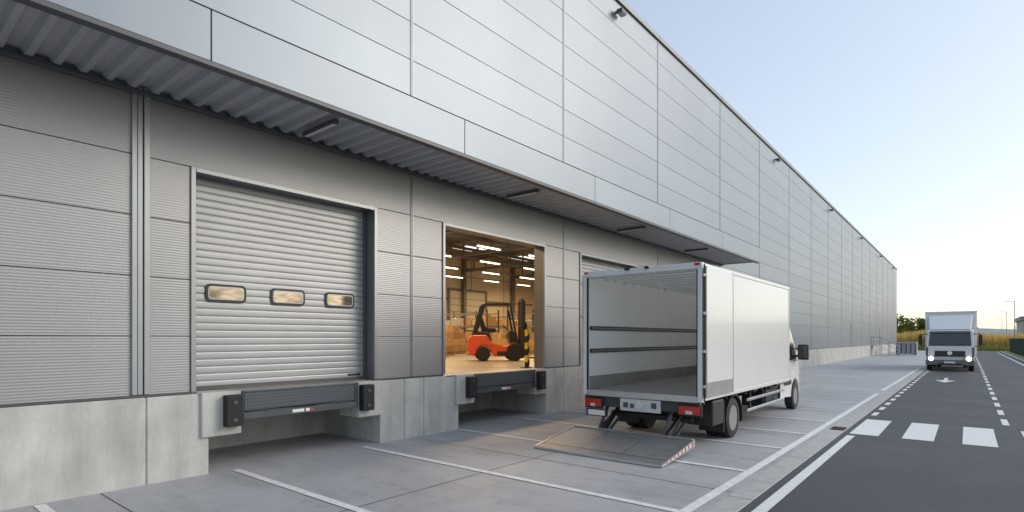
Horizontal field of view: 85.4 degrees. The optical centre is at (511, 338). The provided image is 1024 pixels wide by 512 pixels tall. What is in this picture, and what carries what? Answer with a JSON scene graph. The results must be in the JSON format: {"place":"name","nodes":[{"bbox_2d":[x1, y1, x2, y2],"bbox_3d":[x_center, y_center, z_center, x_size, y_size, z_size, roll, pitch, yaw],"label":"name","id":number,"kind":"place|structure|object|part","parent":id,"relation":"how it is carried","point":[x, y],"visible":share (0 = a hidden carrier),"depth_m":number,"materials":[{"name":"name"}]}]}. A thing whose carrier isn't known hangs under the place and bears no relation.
{"place":"outdoors","nodes":[
{"label":"outdoors","id":0,"kind":"place"},
{"bbox_2d":[0,351,925,511],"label":"concrete yard pavement","id":1,"kind":"structure","parent":0,"point":[350,470],"depth_m":8.31,"materials":[{"name":"grey concrete"}]},
{"bbox_2d":[34,365,920,511],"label":"parking markings","id":2,"kind":"object","parent":1,"relation":"on","point":[701,501],"visible":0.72,"depth_m":8.03,"materials":[{"name":"paint"}]},
{"bbox_2d":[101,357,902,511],"bbox_3d":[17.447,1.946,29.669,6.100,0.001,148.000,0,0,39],"label":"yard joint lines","id":3,"kind":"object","parent":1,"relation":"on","point":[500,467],"visible":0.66,"depth_m":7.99,"materials":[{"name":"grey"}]},
{"bbox_2d":[534,262,808,467],"bbox_3d":[4.537,0.320,12.880,2.620,3.260,9.995,0,0,39],"label":"box truck","id":4,"kind":"object","parent":1,"relation":"on","point":[703,346],"visible":1,"depth_m":11.16,"materials":[{"name":"white paint"}]},
{"bbox_3d":[3.739,-0.105,9.987,0.030,2.230,1.380,0,0,39],"label":"door leaf right","id":5,"kind":"part","parent":4,"relation":"part of","materials":[{"name":"white paint"}]},
{"bbox_3d":[7.440,0.120,14.918,0.081,0.940,1.400,0,0,39],"label":"side window","id":6,"kind":"part","parent":4,"relation":"part of","materials":[{"name":"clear glass"}]},
{"bbox_2d":[871,337,899,355],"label":"access stairs","id":7,"kind":"structure","parent":1,"relation":"on","point":[873,341],"depth_m":62.34,"materials":[{"name":"grey metal"}]},
{"bbox_2d":[896,342,917,354],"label":"waste container","id":8,"kind":"object","parent":1,"relation":"on","point":[908,347],"visible":0.98,"depth_m":65.00,"materials":[{"name":"metal"}]},
{"bbox_2d":[624,0,1023,328],"label":"sky","id":9,"kind":"structure","parent":0,"point":[906,116],"materials":[{"name":"blue"}]},
{"bbox_2d":[738,350,1023,511],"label":"road","id":10,"kind":"structure","parent":0,"point":[889,468],"depth_m":9.01,"materials":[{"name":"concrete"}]},
{"bbox_2d":[751,353,1023,511],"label":"road markings","id":11,"kind":"object","parent":10,"relation":"on","point":[971,435],"visible":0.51,"depth_m":11.00,"materials":[{"name":"paint"}]},
{"bbox_2d":[919,311,982,370],"bbox_3d":[28.634,0.142,36.183,2.980,3.615,8.530,0,0,39],"label":"delivery truck","id":12,"kind":"object","parent":10,"relation":"on","point":[950,337],"visible":1,"depth_m":33.33,"materials":[{"name":"white paint"}]},
{"bbox_2d":[897,329,1023,347],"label":"crop field","id":13,"kind":"structure","parent":0,"point":[992,338],"depth_m":94.92,"materials":[{"name":"yellow plant"}]},
{"bbox_2d":[916,328,1013,334],"bbox_3d":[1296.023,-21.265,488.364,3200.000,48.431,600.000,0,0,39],"label":"hills","id":14,"kind":"structure","parent":0,"point":[998,331],"depth_m":987.05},
{"bbox_2d":[1004,352,1023,359],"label":"grass verge","id":15,"kind":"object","parent":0,"point":[1016,355],"depth_m":60.95,"materials":[{"name":"green plant"}]},
{"bbox_2d":[1010,338,1023,355],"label":"fence","id":16,"kind":"object","parent":15,"relation":"on","point":[1017,346],"visible":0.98,"depth_m":63.74,"materials":[{"name":"green metal"}]},
{"bbox_2d":[1015,316,1023,334],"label":"industrial hall","id":17,"kind":"structure","parent":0,"point":[1019,321],"depth_m":293.99,"materials":[{"name":"grey metal"}]},
{"label":"ground","id":18,"kind":"structure","parent":0,"visible":0},
{"bbox_2d":[0,0,896,510],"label":"warehouse","id":19,"kind":"structure","parent":18,"relation":"on","point":[196,226],"depth_m":9.62,"materials":[{"name":"grey metal"}]},
{"bbox_2d":[205,284,245,302],"bbox_3d":[-4.374,-0.685,8.497,0.023,0.270,0.600,0,0,39],"label":"shutter window frame","id":20,"kind":"structure","parent":19,"relation":"in","point":[221,285],"depth_m":8.45,"materials":[{"name":"black plastic"}]},
{"bbox_2d":[209,287,242,299],"bbox_3d":[-4.366,-0.685,8.491,0.014,0.170,0.500,0,0,39],"label":"shutter window pane","id":21,"kind":"structure","parent":19,"relation":"in","point":[214,292],"depth_m":8.47,"materials":[{"name":"glass"}]},
{"bbox_2d":[223,394,243,426],"bbox_3d":[-4.084,1.060,8.143,0.152,0.460,0.240,0,0,39],"label":"dock bumper","id":22,"kind":"object","parent":19,"relation":"attached to","point":[233,410],"visible":1,"depth_m":8.08,"materials":[{"name":"rubber"}]},
{"bbox_2d":[270,288,304,305],"bbox_3d":[-3.739,-0.685,9.270,0.023,0.270,0.600,0,0,39],"label":"shutter window frame","id":23,"kind":"structure","parent":19,"relation":"in","point":[272,290],"depth_m":9.24,"materials":[{"name":"black plastic"}]},
{"bbox_2d":[274,291,302,302],"bbox_3d":[-3.731,-0.685,9.264,0.014,0.170,0.500,0,0,39],"label":"shutter window pane","id":24,"kind":"structure","parent":19,"relation":"in","point":[292,297],"depth_m":9.26,"materials":[{"name":"glass"}]},
{"bbox_2d":[241,382,356,419],"bbox_3d":[-4.123,1.002,9.676,1.944,0.435,3.000,0,0,39],"label":"dock leveller","id":25,"kind":"object","parent":19,"relation":"attached to","point":[258,403],"visible":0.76,"depth_m":8.99,"materials":[{"name":"paint"}]},
{"bbox_2d":[302,118,338,136],"bbox_3d":[-2.954,-3.223,8.535,0.900,0.075,0.090,0,0,39],"label":"canopy lamp","id":26,"kind":"object","parent":19,"relation":"attached to","point":[321,127],"visible":1,"depth_m":8.47,"materials":[{"name":"grey plastic"}]},
{"bbox_2d":[325,292,353,307],"bbox_3d":[-3.111,-0.685,10.035,0.023,0.270,0.600,0,0,39],"label":"shutter window frame","id":27,"kind":"structure","parent":19,"relation":"in","point":[327,293],"depth_m":10.00,"materials":[{"name":"black plastic"}]},
{"bbox_2d":[328,295,351,305],"bbox_3d":[-3.103,-0.685,10.029,0.014,0.170,0.500,0,0,39],"label":"shutter window pane","id":28,"kind":"structure","parent":19,"relation":"in","point":[332,299],"depth_m":10.01,"materials":[{"name":"glass"}]},
{"bbox_2d":[359,384,374,410],"bbox_3d":[-2.599,1.060,9.951,0.152,0.460,0.240,0,0,39],"label":"dock bumper","id":29,"kind":"object","parent":19,"relation":"attached to","point":[366,397],"visible":1,"depth_m":9.88,"materials":[{"name":"rubber"}]},
{"bbox_2d":[445,332,447,356],"bbox_3d":[-3.504,0.253,23.778,1.200,1.055,0.900,0,0,39],"label":"pallet of boxes","id":30,"kind":"object","parent":19,"relation":"on","point":[446,355],"visible":0.03,"depth_m":23.69,"materials":[{"name":"brown cardboard"}]},
{"bbox_2d":[446,332,453,354],"bbox_3d":[-3.402,0.253,25.635,1.200,1.055,0.900,0,0,39],"label":"pallet of boxes","id":31,"kind":"object","parent":19,"relation":"on","point":[450,346],"visible":0.16,"depth_m":25.43,"materials":[{"name":"brown cardboard"}]},
{"bbox_2d":[445,326,465,353],"bbox_3d":[-3.059,0.098,27.942,1.200,1.365,0.900,0,0,39],"label":"pallet of boxes","id":32,"kind":"object","parent":19,"relation":"on","point":[457,337],"visible":0.41,"depth_m":27.47,"materials":[{"name":"brown cardboard"}]},
{"bbox_2d":[450,290,484,331],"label":"interior door","id":33,"kind":"structure","parent":19,"relation":"in","point":[472,304],"depth_m":43.78,"materials":[{"name":"beige"}]},
{"bbox_2d":[445,309,498,350],"bbox_3d":[-2.546,-0.435,33.318,3.770,2.430,1.080,0,0,39],"label":"storage rack","id":34,"kind":"object","parent":19,"relation":"on","point":[489,321],"visible":0.29,"depth_m":32.86,"materials":[{"name":"grey metal"}]},
{"bbox_2d":[466,376,477,397],"bbox_3d":[-0.872,1.060,12.053,0.152,0.460,0.240,0,0,39],"label":"dock bumper","id":35,"kind":"object","parent":19,"relation":"attached to","point":[471,386],"visible":1,"depth_m":11.98,"materials":[{"name":"rubber"}]},
{"bbox_2d":[467,332,497,354],"bbox_3d":[-1.354,0.253,25.765,1.200,1.055,0.900,0,0,39],"label":"pallet of boxes","id":36,"kind":"object","parent":19,"relation":"on","point":[494,337],"visible":0.06,"depth_m":25.57,"materials":[{"name":"brown cardboard"}]},
{"bbox_2d":[466,298,533,360],"bbox_3d":[-0.113,-0.296,19.470,2.943,2.156,1.117,0,0,-8],"label":"forklift","id":37,"kind":"object","parent":19,"relation":"on","point":[513,349],"visible":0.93,"depth_m":18.96,"materials":[{"name":"orange"}]},
{"bbox_2d":[498,333,507,345],"bbox_3d":[-0.151,0.253,29.435,1.200,1.055,0.900,0,0,39],"label":"pallet of boxes","id":38,"kind":"object","parent":19,"relation":"on","point":[502,339],"visible":0.16,"depth_m":29.26,"materials":[{"name":"brown cardboard"}]},
{"bbox_2d":[474,370,535,392],"bbox_3d":[-0.832,1.002,13.683,1.944,0.435,3.150,0,0,39],"label":"dock leveller","id":39,"kind":"object","parent":19,"relation":"attached to","point":[512,379],"visible":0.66,"depth_m":13.03,"materials":[{"name":"paint"}]},
{"bbox_2d":[489,315,531,332],"bbox_3d":[0.178,-0.435,37.422,3.770,2.430,1.080,0,0,39],"label":"storage rack","id":40,"kind":"object","parent":19,"relation":"on","point":[502,322],"visible":0.08,"depth_m":37.52,"materials":[{"name":"grey"}]},
{"bbox_2d":[507,309,533,332],"bbox_3d":[1.484,-0.435,32.079,3.770,2.430,1.080,0,0,39],"label":"storage rack","id":41,"kind":"object","parent":19,"relation":"on","point":[530,323],"visible":0.12,"depth_m":32.42,"materials":[{"name":"grey"}]},
{"bbox_2d":[508,326,533,353],"bbox_3d":[0.528,0.098,27.584,1.200,1.365,0.900,0,0,39],"label":"pallet of boxes","id":42,"kind":"object","parent":19,"relation":"on","point":[531,343],"visible":0.11,"depth_m":27.24,"materials":[{"name":"brown cardboard"}]},
{"bbox_2d":[506,189,538,198],"bbox_3d":[0.232,-3.223,12.414,0.900,0.075,0.090,0,0,39],"label":"canopy lamp","id":43,"kind":"object","parent":19,"relation":"attached to","point":[525,193],"visible":1,"depth_m":12.37,"materials":[{"name":"grey"}]},
{"bbox_2d":[520,329,532,367],"bbox_3d":[0.383,0.266,14.613,0.240,1.032,0.230,0,0,39],"label":"bollard","id":44,"kind":"object","parent":19,"relation":"on","point":[526,348],"visible":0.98,"depth_m":14.56,"materials":[{"name":"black metal"}]},
{"bbox_2d":[536,371,545,389],"bbox_3d":[0.740,1.060,14.015,0.152,0.460,0.240,0,0,39],"label":"dock bumper","id":45,"kind":"object","parent":19,"relation":"attached to","point":[540,380],"visible":1,"depth_m":13.94,"materials":[{"name":"rubber"}]},
{"bbox_2d":[616,7,626,17],"bbox_3d":[3.378,-10.143,17.284,0.280,0.175,0.300,0,0,39],"label":"wall floodlight","id":46,"kind":"object","parent":19,"relation":"attached to","point":[621,12],"depth_m":17.18,"materials":[{"name":"grey metal"}]},
{"bbox_2d":[617,226,644,231],"bbox_3d":[3.507,-3.223,16.401,0.900,0.075,0.090,0,0,39],"label":"canopy lamp","id":47,"kind":"object","parent":19,"relation":"attached to","point":[630,229],"visible":1,"depth_m":16.36,"materials":[{"name":"grey"}]},
{"bbox_2d":[684,248,708,251],"bbox_3d":[6.745,-3.223,20.342,0.900,0.075,0.090,0,0,39],"label":"canopy lamp","id":48,"kind":"object","parent":19,"relation":"attached to","point":[703,249],"visible":1,"depth_m":20.29,"materials":[{"name":"grey"}]},
{"bbox_2d":[703,365,926,511],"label":"gutter","id":49,"kind":"object","parent":18,"relation":"on","point":[740,498],"visible":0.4,"depth_m":8.62,"materials":[{"name":"concrete"}]},
{"bbox_2d":[830,426,846,430],"bbox_3d":[7.027,1.939,11.941,0.260,0.010,0.475,0,0,39],"label":"drain grate","id":50,"kind":"object","parent":49,"relation":"on","point":[838,428],"visible":1,"depth_m":11.90,"materials":[{"name":"grey metal"}]},
{"bbox_2d":[918,344,1009,350],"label":"roadside grass","id":51,"kind":"structure","parent":18,"relation":"on","point":[992,348],"depth_m":87.67,"materials":[{"name":"green plant"}]},
{"bbox_2d":[1000,351,1023,361],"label":"kerb","id":52,"kind":"structure","parent":18,"relation":"on","point":[1012,356],"depth_m":55.65,"materials":[{"name":"concrete"}]},
{"label":"crop field ground","id":53,"kind":"structure","parent":0,"visible":0},
{"bbox_2d":[897,314,977,334],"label":"tree line","id":54,"kind":"object","parent":53,"relation":"on","point":[908,325],"visible":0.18,"depth_m":132.54,"materials":[{"name":"green plant"}]},
{"bbox_2d":[1012,301,1015,338],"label":"street lamp","id":55,"kind":"object","parent":53,"relation":"on","point":[1014,322],"visible":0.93,"depth_m":90.52,"materials":[{"name":"grey metal"}]}
]}

